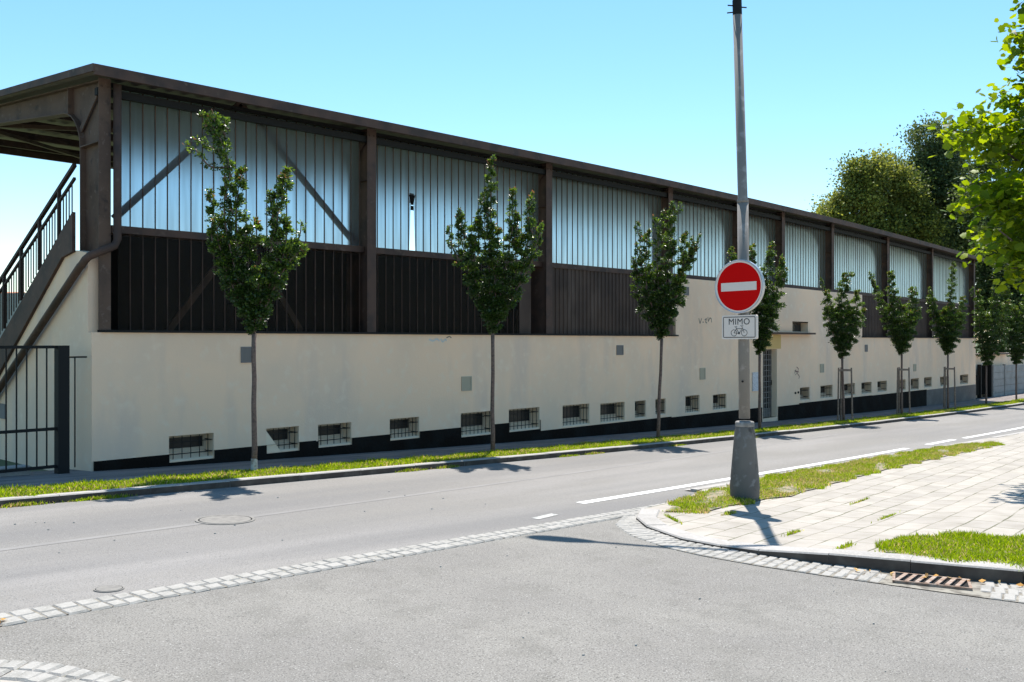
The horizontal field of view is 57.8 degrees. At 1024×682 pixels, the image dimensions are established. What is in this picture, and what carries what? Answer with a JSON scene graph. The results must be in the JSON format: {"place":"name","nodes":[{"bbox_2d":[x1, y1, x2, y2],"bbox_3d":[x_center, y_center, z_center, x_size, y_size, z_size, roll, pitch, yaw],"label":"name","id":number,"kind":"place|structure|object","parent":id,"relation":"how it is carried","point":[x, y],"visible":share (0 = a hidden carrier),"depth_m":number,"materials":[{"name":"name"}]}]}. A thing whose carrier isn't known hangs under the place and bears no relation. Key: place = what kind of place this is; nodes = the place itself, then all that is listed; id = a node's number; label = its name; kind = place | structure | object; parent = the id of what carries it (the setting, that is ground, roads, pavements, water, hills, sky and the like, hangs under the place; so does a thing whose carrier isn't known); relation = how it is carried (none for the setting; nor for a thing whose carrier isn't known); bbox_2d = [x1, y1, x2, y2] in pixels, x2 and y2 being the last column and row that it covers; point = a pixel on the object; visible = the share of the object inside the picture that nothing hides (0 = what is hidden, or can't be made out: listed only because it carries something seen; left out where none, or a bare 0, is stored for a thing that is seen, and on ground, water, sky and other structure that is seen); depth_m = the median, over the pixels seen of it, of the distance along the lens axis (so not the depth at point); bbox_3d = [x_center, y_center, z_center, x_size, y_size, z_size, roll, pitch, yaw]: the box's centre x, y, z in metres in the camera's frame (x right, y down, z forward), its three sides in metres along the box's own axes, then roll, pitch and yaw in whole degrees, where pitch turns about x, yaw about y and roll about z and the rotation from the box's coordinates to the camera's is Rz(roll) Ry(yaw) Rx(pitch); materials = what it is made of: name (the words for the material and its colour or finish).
{"place":"outdoors","nodes":[
{"label":"outdoors","id":0,"kind":"place"},
{"bbox_2d":[0,663,78,681],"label":"corner pavement","id":1,"kind":"structure","parent":0,"point":[19,681],"depth_m":4.36,"materials":[{"name":"concrete"}]},
{"bbox_2d":[0,659,131,681],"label":"corner setts","id":2,"kind":"structure","parent":1,"relation":"on","point":[34,671],"depth_m":4.44,"materials":[{"name":"stone"}]},
{"bbox_2d":[14,491,966,671],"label":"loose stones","id":3,"kind":"object","parent":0,"point":[440,566],"visible":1,"depth_m":7.85,"materials":[{"name":"stone"}]},
{"bbox_2d":[0,344,1006,471],"bbox_3d":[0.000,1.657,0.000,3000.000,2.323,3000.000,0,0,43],"label":"ground","id":4,"kind":"structure","parent":0,"point":[2,463],"depth_m":14.51,"materials":[{"name":"grey concrete"}]},
{"bbox_2d":[0,292,25,336],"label":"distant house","id":5,"kind":"structure","parent":4,"relation":"on","point":[8,320],"depth_m":75.00,"materials":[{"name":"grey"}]},
{"bbox_2d":[0,63,984,470],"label":"grandstand","id":6,"kind":"object","parent":4,"relation":"on","point":[374,337],"visible":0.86,"depth_m":16.72,"materials":[{"name":"beige paint"}]},
{"bbox_2d":[169,433,213,460],"bbox_3d":[-4.885,1.579,13.947,0.290,0.365,0.719,0,0,43],"label":"window","id":7,"kind":"structure","parent":6,"relation":"in","point":[194,443],"depth_m":14.03,"materials":[{"name":"beige"}]},
{"bbox_2d":[266,426,298,451],"bbox_3d":[-3.822,1.586,15.107,0.290,0.377,0.636,0,0,43],"label":"window","id":8,"kind":"structure","parent":6,"relation":"in","point":[287,435],"depth_m":15.20,"materials":[{"name":"beige"}]},
{"bbox_2d":[318,422,350,445],"bbox_3d":[-3.117,1.584,15.877,0.290,0.364,0.693,0,0,43],"label":"window","id":9,"kind":"structure","parent":6,"relation":"in","point":[339,431],"depth_m":15.99,"materials":[{"name":"beige glass"}]},
{"bbox_2d":[390,417,418,438],"bbox_3d":[-2.064,1.586,17.025,0.290,0.368,0.706,0,0,43],"label":"window","id":10,"kind":"structure","parent":6,"relation":"in","point":[402,426],"depth_m":17.12,"materials":[{"name":"beige glass"}]},
{"bbox_2d":[461,411,490,435],"bbox_3d":[-0.796,1.624,18.409,0.290,0.446,0.897,0,0,43],"label":"window","id":11,"kind":"structure","parent":6,"relation":"in","point":[474,419],"depth_m":18.54,"materials":[{"name":"beige"}]},
{"bbox_2d":[509,407,539,430],"bbox_3d":[0.152,1.624,19.443,0.290,0.445,0.962,0,0,43],"label":"window","id":12,"kind":"structure","parent":6,"relation":"in","point":[527,415],"depth_m":19.59,"materials":[{"name":"beige"}]},
{"bbox_2d":[563,404,588,426],"bbox_3d":[1.320,1.642,20.717,0.290,0.461,0.956,0,0,43],"label":"window","id":13,"kind":"structure","parent":6,"relation":"in","point":[578,414],"depth_m":20.88,"materials":[{"name":"beige glass"}]},
{"bbox_2d":[600,402,624,422],"bbox_3d":[2.239,1.658,21.720,0.290,0.440,0.951,0,0,43],"label":"window","id":14,"kind":"structure","parent":6,"relation":"in","point":[609,412],"depth_m":21.95,"materials":[{"name":"beige"}]},
{"bbox_2d":[635,400,645,417],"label":"window","id":15,"kind":"structure","parent":6,"relation":"in","point":[640,406],"depth_m":22.63,"materials":[{"name":"beige glass"}]},
{"bbox_2d":[655,398,665,414],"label":"window","id":16,"kind":"structure","parent":6,"relation":"in","point":[663,401],"depth_m":23.26,"materials":[{"name":"beige glass"}]},
{"bbox_2d":[685,395,699,412],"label":"window","id":17,"kind":"structure","parent":6,"relation":"in","point":[692,403],"depth_m":24.45,"materials":[{"name":"beige"}]},
{"bbox_2d":[713,394,725,409],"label":"window","id":18,"kind":"structure","parent":6,"relation":"in","point":[719,400],"depth_m":25.48,"materials":[{"name":"beige"}]},
{"bbox_2d":[763,349,771,416],"bbox_3d":[7.463,1.248,27.493,0.150,2.027,0.880,0,0,43],"label":"door","id":19,"kind":"structure","parent":6,"relation":"in","point":[767,382],"depth_m":27.62,"materials":[{"name":"grey glass"}]},
{"bbox_2d":[792,322,807,331],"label":"window","id":20,"kind":"structure","parent":6,"relation":"in","point":[796,327],"depth_m":29.32,"materials":[{"name":"beige glass"}]},
{"bbox_2d":[800,387,809,399],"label":"window","id":21,"kind":"structure","parent":6,"relation":"in","point":[805,391],"depth_m":29.32,"materials":[{"name":"beige"}]},
{"bbox_2d":[820,385,832,398],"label":"window","id":22,"kind":"structure","parent":6,"relation":"in","point":[826,391],"depth_m":30.58,"materials":[{"name":"beige"}]},
{"bbox_2d":[844,383,854,395],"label":"window","id":23,"kind":"structure","parent":6,"relation":"in","point":[847,387],"depth_m":31.93,"materials":[{"name":"beige"}]},
{"bbox_2d":[861,382,871,393],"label":"window","id":24,"kind":"structure","parent":6,"relation":"in","point":[866,387],"depth_m":33.03,"materials":[{"name":"beige"}]},
{"bbox_2d":[877,381,886,391],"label":"window","id":25,"kind":"structure","parent":6,"relation":"in","point":[881,385],"depth_m":34.10,"materials":[{"name":"beige"}]},
{"bbox_2d":[900,379,905,390],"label":"window","id":26,"kind":"structure","parent":6,"relation":"in","point":[904,380],"depth_m":35.51,"materials":[{"name":"beige"}]},
{"bbox_2d":[911,378,918,389],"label":"window","id":27,"kind":"structure","parent":6,"relation":"in","point":[914,382],"depth_m":36.35,"materials":[{"name":"beige"}]},
{"bbox_2d":[924,377,931,387],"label":"window","id":28,"kind":"structure","parent":6,"relation":"in","point":[927,380],"depth_m":37.65,"materials":[{"name":"beige glass"}]},
{"bbox_2d":[940,376,946,385],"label":"window","id":29,"kind":"structure","parent":6,"relation":"in","point":[941,378],"depth_m":39.06,"materials":[{"name":"beige glass"}]},
{"bbox_2d":[960,374,967,383],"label":"window","id":30,"kind":"structure","parent":6,"relation":"in","point":[963,378],"depth_m":41.18,"materials":[{"name":"beige glass"}]},
{"bbox_2d":[0,402,1023,505],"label":"kerb","id":31,"kind":"structure","parent":4,"relation":"on","point":[163,488],"depth_m":13.01,"materials":[{"name":"concrete"}]},
{"bbox_2d":[806,142,959,247],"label":"broadleaf tree","id":32,"kind":"object","parent":4,"relation":"on","point":[888,193],"visible":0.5,"depth_m":61.86,"materials":[{"name":"green plant"}]},
{"bbox_2d":[891,109,995,276],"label":"broadleaf tree","id":33,"kind":"object","parent":4,"relation":"on","point":[946,170],"visible":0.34,"depth_m":65.27,"materials":[{"name":"green plant"}]},
{"bbox_2d":[943,148,1023,352],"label":"broadleaf tree","id":34,"kind":"object","parent":4,"relation":"on","point":[983,277],"visible":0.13,"depth_m":56.12,"materials":[{"name":"green plant"}]},
{"bbox_2d":[976,352,1023,397],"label":"garden wall","id":35,"kind":"structure","parent":4,"relation":"on","point":[1001,359],"depth_m":47.16,"materials":[{"name":"paint"}]},
{"bbox_2d":[992,364,1023,396],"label":"concrete fence","id":36,"kind":"object","parent":4,"relation":"on","point":[1003,377],"visible":0.71,"depth_m":46.38,"materials":[{"name":"grey concrete"}]},
{"bbox_2d":[0,518,1023,681],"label":"side road","id":37,"kind":"structure","parent":0,"point":[597,598],"depth_m":5.56,"materials":[{"name":"grey asphalt"}]},
{"bbox_2d":[0,503,664,626],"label":"sett strip","id":38,"kind":"object","parent":37,"relation":"on","point":[49,611],"visible":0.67,"depth_m":6.77,"materials":[{"name":"stone"}]},
{"bbox_2d":[636,508,1023,584],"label":"kerb","id":39,"kind":"structure","parent":37,"relation":"on","point":[906,563],"depth_m":7.43,"materials":[{"name":"concrete"}]},
{"bbox_2d":[1010,587,1023,592],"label":"gutter setts","id":40,"kind":"structure","parent":37,"relation":"on","point":[1020,589],"depth_m":6.83,"materials":[{"name":"stone"}]},
{"bbox_2d":[0,405,1023,613],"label":"road","id":41,"kind":"structure","parent":0,"point":[42,575],"depth_m":9.72,"materials":[{"name":"grey asphalt"}]},
{"bbox_2d":[93,585,123,592],"bbox_3d":[-2.690,1.655,6.196,0.190,0.015,0.190,0,0,43],"label":"manhole cover","id":42,"kind":"object","parent":41,"relation":"on","point":[108,588],"visible":1,"depth_m":6.18,"materials":[{"name":"metal"}]},
{"bbox_2d":[195,515,254,524],"bbox_3d":[-2.777,1.730,8.988,0.560,0.028,0.560,0,0,43],"label":"manhole cover","id":43,"kind":"object","parent":41,"relation":"on","point":[224,519],"visible":1,"depth_m":8.95,"materials":[{"name":"metal"}]},
{"bbox_2d":[0,436,759,507],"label":"kerb weeds","id":44,"kind":"object","parent":41,"relation":"on","point":[21,504],"visible":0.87,"depth_m":10.15,"materials":[{"name":"green plant"}]},
{"bbox_2d":[0,434,836,550],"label":"road seam","id":45,"kind":"object","parent":41,"relation":"on","point":[48,543],"visible":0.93,"depth_m":10.14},
{"bbox_2d":[533,513,557,518],"bbox_3d":[0.344,1.824,9.655,0.099,0.014,0.419,0,0,34],"label":"road marking","id":46,"kind":"object","parent":41,"relation":"on","point":[544,516],"visible":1,"depth_m":9.64,"materials":[{"name":"paint"}]},
{"bbox_2d":[577,448,909,503],"bbox_3d":[4.430,2.027,14.816,0.130,0.334,11.076,0,0,41],"label":"road marking","id":47,"kind":"object","parent":41,"relation":"on","point":[650,491],"visible":0.9,"depth_m":12.93,"materials":[{"name":"white paint"}]},
{"bbox_2d":[926,439,953,444],"bbox_3d":[9.567,2.251,20.687,0.130,0.048,1.954,0,0,41],"label":"road marking","id":48,"kind":"object","parent":41,"relation":"on","point":[940,442],"visible":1,"depth_m":20.55,"materials":[{"name":"white paint"}]},
{"bbox_2d":[963,427,1023,437],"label":"road marking","id":49,"kind":"object","parent":41,"relation":"on","point":[993,432],"visible":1,"depth_m":23.79,"materials":[{"name":"white paint"}]},
{"bbox_2d":[0,392,1023,487],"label":"footway","id":50,"kind":"structure","parent":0,"point":[37,478],"depth_m":15.60,"materials":[{"name":"concrete"}]},
{"bbox_2d":[0,464,30,476],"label":"gate threshold","id":51,"kind":"object","parent":50,"relation":"on","point":[19,473],"visible":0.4,"depth_m":12.18,"materials":[{"name":"stone"}]},
{"bbox_2d":[0,345,86,473],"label":"metal gate","id":52,"kind":"structure","parent":50,"relation":"on","point":[61,427],"depth_m":12.38,"materials":[{"name":"black metal"}]},
{"bbox_2d":[976,364,991,397],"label":"metal gate","id":53,"kind":"structure","parent":50,"relation":"on","point":[980,383],"depth_m":43.79,"materials":[{"name":"black metal"}]},
{"bbox_2d":[0,0,1023,340],"label":"sky","id":54,"kind":"structure","parent":0,"point":[645,87],"materials":[{"name":"blue"}]},
{"bbox_2d":[644,433,1023,552],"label":"pavement","id":55,"kind":"structure","parent":0,"point":[980,490],"depth_m":10.35,"materials":[{"name":"concrete"}]},
{"bbox_2d":[664,497,895,549],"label":"grass tufts","id":56,"kind":"object","parent":55,"relation":"on","point":[730,512],"visible":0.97,"depth_m":9.51,"materials":[{"name":"green plant"}]},
{"bbox_2d":[615,514,1023,603],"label":"sett apron","id":57,"kind":"object","parent":55,"relation":"on","point":[631,525],"visible":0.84,"depth_m":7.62,"materials":[{"name":"stone"}]},
{"bbox_2d":[0,568,1022,622],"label":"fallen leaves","id":58,"kind":"object","parent":57,"relation":"on","point":[983,580],"visible":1,"depth_m":6.99,"materials":[{"name":"brown plant"}]},
{"bbox_2d":[892,571,972,590],"bbox_3d":[3.163,1.810,7.003,0.540,0.040,0.330,0,0,23],"label":"drain grate","id":59,"kind":"object","parent":57,"relation":"on","point":[933,581],"visible":0.98,"depth_m":6.97,"materials":[{"name":"brown metal"}]},
{"bbox_2d":[662,440,1004,513],"bbox_3d":[5.989,1.990,15.020,1.209,0.423,13.350,0,0,43],"label":"grass patch","id":60,"kind":"object","parent":55,"relation":"on","point":[806,477],"visible":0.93,"depth_m":13.25,"materials":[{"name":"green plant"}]},
{"bbox_2d":[727,0,759,500],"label":"street lamp","id":61,"kind":"object","parent":60,"relation":"on","point":[744,480],"visible":0.9,"depth_m":11.03,"materials":[{"name":"metal"}]},
{"bbox_2d":[715,260,764,312],"bbox_3d":[2.709,-0.646,11.023,0.638,0.638,0.076,0,0,43],"label":"no entry sign","id":62,"kind":"object","parent":61,"relation":"attached to","point":[739,286],"visible":1,"depth_m":10.99,"materials":[{"name":"red metal"}]},
{"bbox_2d":[722,315,757,338],"bbox_3d":[2.716,-0.164,11.027,0.461,0.287,0.075,0,0,43],"label":"supplementary sign plate","id":63,"kind":"object","parent":61,"relation":"attached to","point":[739,326],"visible":1,"depth_m":10.99,"materials":[{"name":"beige metal"}]},
{"bbox_2d":[690,431,1023,491],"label":"street edging","id":64,"kind":"object","parent":55,"relation":"on","point":[704,487],"visible":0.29,"depth_m":13.31,"materials":[{"name":"stone"}]},
{"bbox_2d":[885,535,1022,563],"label":"verge soil","id":65,"kind":"structure","parent":55,"relation":"on","point":[889,551],"depth_m":7.54,"materials":[{"name":"brown soil"}]},
{"bbox_2d":[875,528,1023,571],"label":"grass patch","id":66,"kind":"object","parent":65,"relation":"on","point":[1000,544],"visible":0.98,"depth_m":7.76,"materials":[{"name":"green plant"}]},
{"bbox_2d":[922,0,1023,293],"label":"maple tree","id":67,"kind":"object","parent":55,"relation":"on","point":[979,133],"visible":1,"depth_m":13.53,"materials":[{"name":"green plant"}]},
{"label":"verge soil","id":68,"kind":"structure","parent":0,"visible":0},
{"bbox_2d":[182,110,308,470],"bbox_3d":[-3.526,-0.635,12.518,1.682,4.952,0.617,0,0,6],"label":"young tree","id":69,"kind":"object","parent":68,"relation":"on","point":[252,299],"visible":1,"depth_m":12.43,"materials":[{"name":"green plant"}]},
{"bbox_2d":[445,154,543,450],"bbox_3d":[-0.298,-0.612,15.951,1.743,5.219,0.584,0,0,-6],"label":"young tree","id":70,"kind":"object","parent":68,"relation":"on","point":[492,305],"visible":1,"depth_m":15.90,"materials":[{"name":"green plant"}]},
{"bbox_2d":[0,398,1023,497],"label":"grass verge","id":71,"kind":"object","parent":68,"relation":"on","point":[84,485],"depth_m":13.63,"materials":[{"name":"green plant"}]},
{"bbox_2d":[630,200,701,437],"bbox_3d":[3.249,-0.413,19.637,1.525,5.130,0.683,0,0,5],"label":"young tree","id":72,"kind":"object","parent":68,"relation":"on","point":[658,314],"visible":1,"depth_m":19.57,"materials":[{"name":"green plant"}]},
{"bbox_2d":[727,240,789,427],"bbox_3d":[6.086,-0.110,22.919,1.562,4.759,0.723,0,0,0],"label":"young tree","id":73,"kind":"object","parent":68,"relation":"on","point":[765,310],"visible":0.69,"depth_m":22.90,"materials":[{"name":"green plant"}]},
{"bbox_2d":[820,271,866,420],"bbox_3d":[9.536,0.184,26.698,1.464,4.404,0.770,0,0,-3],"label":"young tree","id":74,"kind":"object","parent":68,"relation":"on","point":[841,331],"visible":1,"depth_m":26.62,"materials":[{"name":"green plant"}]},
{"bbox_2d":[837,367,852,420],"bbox_3d":[9.540,1.585,26.618,0.444,1.641,0.453,0,0,43],"label":"tree guard","id":75,"kind":"object","parent":68,"relation":"on","point":[840,369],"visible":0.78,"depth_m":26.54,"materials":[{"name":"brown wood"}]},
{"bbox_2d":[868,270,921,413],"bbox_3d":[12.445,0.087,29.970,1.820,4.774,0.907,0,0,-2],"label":"young tree","id":76,"kind":"object","parent":68,"relation":"on","point":[902,338],"visible":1,"depth_m":29.99,"materials":[{"name":"green plant"}]},
{"bbox_2d":[896,367,910,414],"bbox_3d":[12.630,1.674,29.990,0.444,1.641,0.453,0,0,43],"label":"tree guard","id":77,"kind":"object","parent":68,"relation":"on","point":[899,369],"visible":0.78,"depth_m":29.91,"materials":[{"name":"brown wood"}]},
{"bbox_2d":[925,262,968,408],"bbox_3d":[15.713,-0.170,33.345,1.531,5.436,0.888,0,0,1],"label":"young tree","id":78,"kind":"object","parent":68,"relation":"on","point":[948,333],"visible":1,"depth_m":33.33,"materials":[{"name":"green plant"}]},
{"bbox_2d":[943,367,955,408],"bbox_3d":[15.690,1.747,33.329,0.444,1.641,0.453,0,0,43],"label":"tree guard","id":79,"kind":"object","parent":68,"relation":"on","point":[944,391],"visible":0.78,"depth_m":33.25,"materials":[{"name":"brown wood"}]},
{"bbox_2d":[969,286,1013,403],"bbox_3d":[18.946,0.217,36.839,1.711,4.780,1.017,0,0,1],"label":"young tree","id":80,"kind":"object","parent":68,"relation":"on","point":[986,351],"visible":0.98,"depth_m":36.70,"materials":[{"name":"green plant"}]},
{"bbox_2d":[1001,285,1023,399],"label":"young tree","id":81,"kind":"object","parent":68,"relation":"on","point":[1016,355],"visible":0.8,"depth_m":39.92,"materials":[{"name":"green plant"}]}
]}

